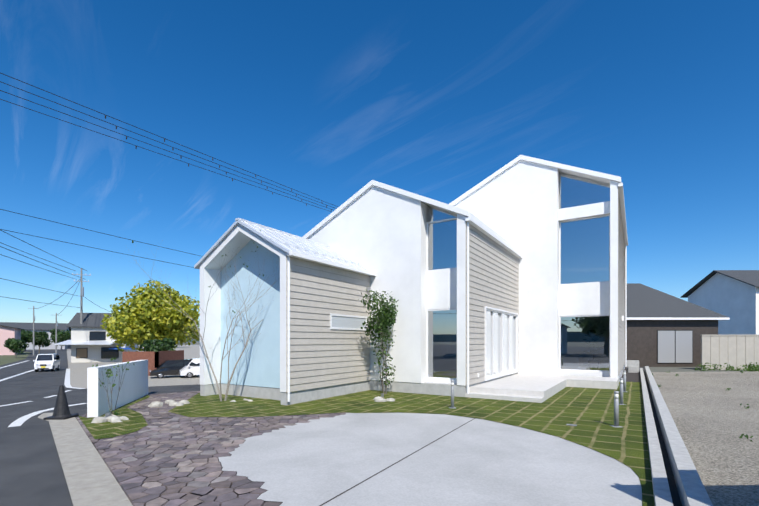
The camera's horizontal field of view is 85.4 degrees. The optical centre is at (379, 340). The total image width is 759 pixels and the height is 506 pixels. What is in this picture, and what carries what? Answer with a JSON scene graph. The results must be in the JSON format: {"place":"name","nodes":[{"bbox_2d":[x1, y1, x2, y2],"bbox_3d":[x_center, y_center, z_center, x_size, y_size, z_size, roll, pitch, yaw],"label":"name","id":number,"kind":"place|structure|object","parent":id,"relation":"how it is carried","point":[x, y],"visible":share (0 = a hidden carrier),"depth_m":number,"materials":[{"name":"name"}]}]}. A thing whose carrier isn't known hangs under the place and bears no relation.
{"place":"outdoors","nodes":[
{"label":"outdoors","id":0,"kind":"place"},
{"bbox_2d":[0,325,23,354],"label":"pink house","id":1,"kind":"structure","parent":0,"point":[6,332],"depth_m":42.30,"materials":[{"name":"pink paint"}]},
{"bbox_2d":[176,342,199,344],"bbox_3d":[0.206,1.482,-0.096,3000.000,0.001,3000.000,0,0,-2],"label":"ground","id":2,"kind":"structure","parent":0,"point":[197,343],"depth_m":228.67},
{"bbox_2d":[0,349,644,505],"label":"asphalt","id":3,"kind":"structure","parent":0,"point":[31,472],"depth_m":6.71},
{"bbox_2d":[0,352,30,365],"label":"verge","id":4,"kind":"structure","parent":3,"relation":"on","point":[5,359],"depth_m":34.32,"materials":[{"name":"green plant"}]},
{"bbox_2d":[4,338,28,357],"bbox_3d":[-31.016,0.591,35.151,1.818,1.794,1.402,0,0,-2],"label":"tree","id":5,"kind":"object","parent":4,"relation":"on","point":[13,345],"visible":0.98,"depth_m":34.86,"materials":[{"name":"green plant"}]},
{"bbox_2d":[21,329,31,351],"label":"tree","id":6,"kind":"object","parent":4,"relation":"on","point":[24,334],"visible":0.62,"depth_m":53.60,"materials":[{"name":"green plant"}]},
{"bbox_2d":[28,306,38,354],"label":"pole","id":7,"kind":"object","parent":3,"relation":"on","point":[33,330],"visible":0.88,"depth_m":42.08,"materials":[{"name":"grey concrete"}]},
{"bbox_2d":[0,322,70,349],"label":"building","id":8,"kind":"structure","parent":3,"relation":"on","point":[45,327],"depth_m":71.18,"materials":[{"name":"grey"}]},
{"bbox_2d":[26,331,52,353],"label":"tree","id":9,"kind":"object","parent":3,"relation":"on","point":[41,337],"visible":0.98,"depth_m":46.98,"materials":[{"name":"green plant"}]},
{"bbox_2d":[0,360,86,426],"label":"road markings","id":10,"kind":"object","parent":3,"relation":"on","point":[20,421],"visible":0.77,"depth_m":9.67,"materials":[{"name":"paint"}]},
{"bbox_2d":[33,353,59,371],"bbox_3d":[-16.286,1.059,20.188,0.864,0.844,1.645,0,0,-28],"label":"white car","id":11,"kind":"object","parent":3,"relation":"on","point":[47,361],"visible":1,"depth_m":19.70,"materials":[{"name":"white metal"}]},
{"bbox_2d":[55,313,57,353],"bbox_3d":[-29.829,-0.548,37.961,0.900,4.060,0.133,0,0,-11],"label":"pole","id":12,"kind":"object","parent":3,"relation":"on","point":[56,335],"visible":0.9,"depth_m":37.93,"materials":[{"name":"grey concrete"}]},
{"bbox_2d":[50,328,70,349],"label":"tree","id":13,"kind":"object","parent":3,"relation":"on","point":[62,335],"visible":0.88,"depth_m":62.82,"materials":[{"name":"green plant"}]},
{"bbox_2d":[37,413,132,505],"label":"sidewalk","id":14,"kind":"structure","parent":3,"relation":"on","point":[91,480],"depth_m":4.69,"materials":[{"name":"grey concrete"}]},
{"bbox_2d":[43,385,78,419],"bbox_3d":[-6.054,1.154,7.833,0.380,0.624,0.380,0,0,-2],"label":"cone","id":15,"kind":"object","parent":14,"relation":"on","point":[61,411],"visible":1,"depth_m":7.76,"materials":[{"name":"black plastic"}]},
{"bbox_2d":[67,345,199,387],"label":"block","id":16,"kind":"structure","parent":3,"relation":"on","point":[78,374],"depth_m":17.49,"materials":[{"name":"grey concrete"}]},
{"bbox_2d":[72,269,90,323],"bbox_3d":[-20.381,-1.743,28.133,1.097,6.450,0.178,0,0,-17],"label":"pole","id":17,"kind":"object","parent":16,"relation":"on","point":[81,300],"visible":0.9,"depth_m":28.09,"materials":[{"name":"grey concrete"}]},
{"bbox_2d":[0,73,337,314],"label":"wires","id":18,"kind":"object","parent":17,"relation":"attached to","point":[136,148],"visible":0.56,"depth_m":16.72,"materials":[{"name":"black"}]},
{"bbox_2d":[66,313,137,362],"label":"house","id":19,"kind":"structure","parent":16,"relation":"on","point":[89,329],"depth_m":28.25,"materials":[{"name":"grey paint"}]},
{"bbox_2d":[55,340,142,348],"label":"roof","id":20,"kind":"structure","parent":19,"relation":"attached to","point":[97,342],"depth_m":27.66,"materials":[{"name":"metal"}]},
{"bbox_2d":[100,280,199,351],"bbox_3d":[-12.634,-0.993,23.556,5.868,4.958,4.748,0,0,-2],"label":"yellow tree","id":21,"kind":"object","parent":16,"relation":"on","point":[139,319],"visible":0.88,"depth_m":22.46,"materials":[{"name":"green plant"}]},
{"bbox_2d":[122,350,183,375],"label":"brick wall","id":22,"kind":"structure","parent":16,"relation":"on","point":[156,359],"depth_m":17.31,"materials":[{"name":"red brick"}]},
{"bbox_2d":[140,338,175,351],"bbox_3d":[-11.097,0.658,20.723,1.686,1.660,1.665,0,0,-2],"label":"dark shrub","id":23,"kind":"object","parent":16,"relation":"on","point":[164,344],"visible":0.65,"depth_m":20.30,"materials":[{"name":"green plant"}]},
{"bbox_2d":[149,359,195,378],"bbox_3d":[-8.261,1.121,16.715,1.890,0.719,0.868,0,0,-32],"label":"black car","id":24,"kind":"object","parent":16,"relation":"on","point":[170,367],"visible":0.62,"depth_m":16.30,"materials":[{"name":"black metal"}]},
{"bbox_2d":[179,358,199,377],"bbox_3d":[-7.192,1.091,16.799,1.770,0.779,0.808,0,0,-32],"label":"van","id":25,"kind":"object","parent":16,"relation":"on","point":[191,368],"visible":0.52,"depth_m":16.30,"materials":[{"name":"white metal"}]},
{"bbox_2d":[86,367,640,505],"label":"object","id":26,"kind":"object","parent":3,"relation":"on","point":[633,377],"visible":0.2,"depth_m":7.16,"materials":[{"name":"grey stone"}]},
{"bbox_2d":[627,360,638,372],"bbox_3d":[11.950,1.207,19.392,0.500,0.550,0.700,0,0,32],"label":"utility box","id":27,"kind":"object","parent":26,"relation":"on","point":[632,366],"visible":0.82,"depth_m":19.17,"materials":[{"name":"white metal"}]},
{"bbox_2d":[640,366,712,505],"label":"boundary blocks","id":28,"kind":"structure","parent":3,"relation":"on","point":[676,480],"depth_m":4.61,"materials":[{"name":"grey concrete"}]},
{"bbox_2d":[76,391,641,505],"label":"paving","id":29,"kind":"structure","parent":0,"point":[318,459],"depth_m":4.87,"materials":[{"name":"grey concrete"}]},
{"bbox_2d":[78,395,149,438],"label":"lawn","id":30,"kind":"structure","parent":29,"relation":"on","point":[136,421],"depth_m":7.11,"materials":[{"name":"green plant"}]},
{"bbox_2d":[91,414,128,422],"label":"rocks","id":31,"kind":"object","parent":30,"relation":"on","point":[112,418],"depth_m":7.33,"materials":[{"name":"white stone"}]},
{"bbox_2d":[92,358,133,414],"bbox_3d":[-5.115,0.894,7.896,0.698,1.181,0.574,0,0,-28],"label":"plant","id":32,"kind":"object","parent":30,"relation":"on","point":[109,371],"depth_m":7.83,"materials":[{"name":"green plant"}]},
{"bbox_2d":[87,360,147,416],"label":"white wall","id":33,"kind":"structure","parent":29,"relation":"on","point":[134,386],"depth_m":8.75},
{"bbox_2d":[319,418,474,505],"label":"concrete joint","id":34,"kind":"object","parent":29,"relation":"on","point":[387,467],"visible":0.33,"depth_m":4.62,"materials":[{"name":"grey"}]},
{"bbox_2d":[0,0,758,327],"label":"sky","id":35,"kind":"structure","parent":0,"point":[323,100],"materials":[{"name":"blue"}]},
{"bbox_2d":[168,381,654,505],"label":"lawn","id":36,"kind":"structure","parent":0,"point":[589,412],"depth_m":8.54,"materials":[{"name":"green plant"}]},
{"bbox_2d":[148,400,189,406],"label":"rocks","id":37,"kind":"object","parent":36,"relation":"on","point":[169,402],"depth_m":9.16,"materials":[{"name":"white stone"}]},
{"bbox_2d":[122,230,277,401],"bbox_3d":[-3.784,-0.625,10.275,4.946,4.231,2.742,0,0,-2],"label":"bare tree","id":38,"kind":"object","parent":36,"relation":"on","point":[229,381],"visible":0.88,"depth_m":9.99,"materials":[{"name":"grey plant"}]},
{"bbox_2d":[358,290,398,393],"bbox_3d":[-0.121,0.028,11.096,0.964,2.914,1.489,0,0,41],"label":"leafy tree","id":39,"kind":"object","parent":36,"relation":"on","point":[385,312],"visible":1,"depth_m":11.16,"materials":[{"name":"green plant"}]},
{"bbox_2d":[373,396,394,401],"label":"rocks","id":40,"kind":"object","parent":36,"relation":"on","point":[378,399],"visible":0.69,"depth_m":9.82,"materials":[{"name":"white stone"}]},
{"bbox_2d":[449,371,626,426],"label":"bollards","id":41,"kind":"object","parent":36,"relation":"on","point":[616,399],"visible":1,"depth_m":8.84,"materials":[{"name":"metal"}]},
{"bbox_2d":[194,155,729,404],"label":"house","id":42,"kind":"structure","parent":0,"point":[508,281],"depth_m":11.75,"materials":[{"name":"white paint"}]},
{"bbox_2d":[649,367,745,371],"bbox_3d":[50.324,1.474,50.780,77.065,0.001,60.980,0,0,-2],"label":"curb","id":43,"kind":"object","parent":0,"point":[672,369],"depth_m":20.44,"materials":[{"name":"grey concrete"}]},
{"bbox_2d":[700,335,758,369],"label":"fence","id":44,"kind":"object","parent":43,"relation":"on","point":[735,351],"visible":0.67,"depth_m":20.78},
{"bbox_2d":[651,371,758,505],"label":"gravel lot","id":45,"kind":"structure","parent":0,"point":[713,419],"depth_m":7.15,"materials":[{"name":"grey gravel"}]},
{"bbox_2d":[652,371,752,441],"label":"gravel weeds","id":46,"kind":"object","parent":45,"relation":"on","point":[746,436],"visible":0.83,"depth_m":8.97,"materials":[{"name":"green plant"}]},
{"bbox_2d":[695,362,758,372],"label":"weeds","id":47,"kind":"object","parent":45,"relation":"on","point":[753,368],"visible":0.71,"depth_m":20.16,"materials":[{"name":"green plant"}]},
{"bbox_2d":[680,270,758,334],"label":"white house","id":48,"kind":"structure","parent":0,"point":[733,295],"depth_m":33.73,"materials":[{"name":"paint"}]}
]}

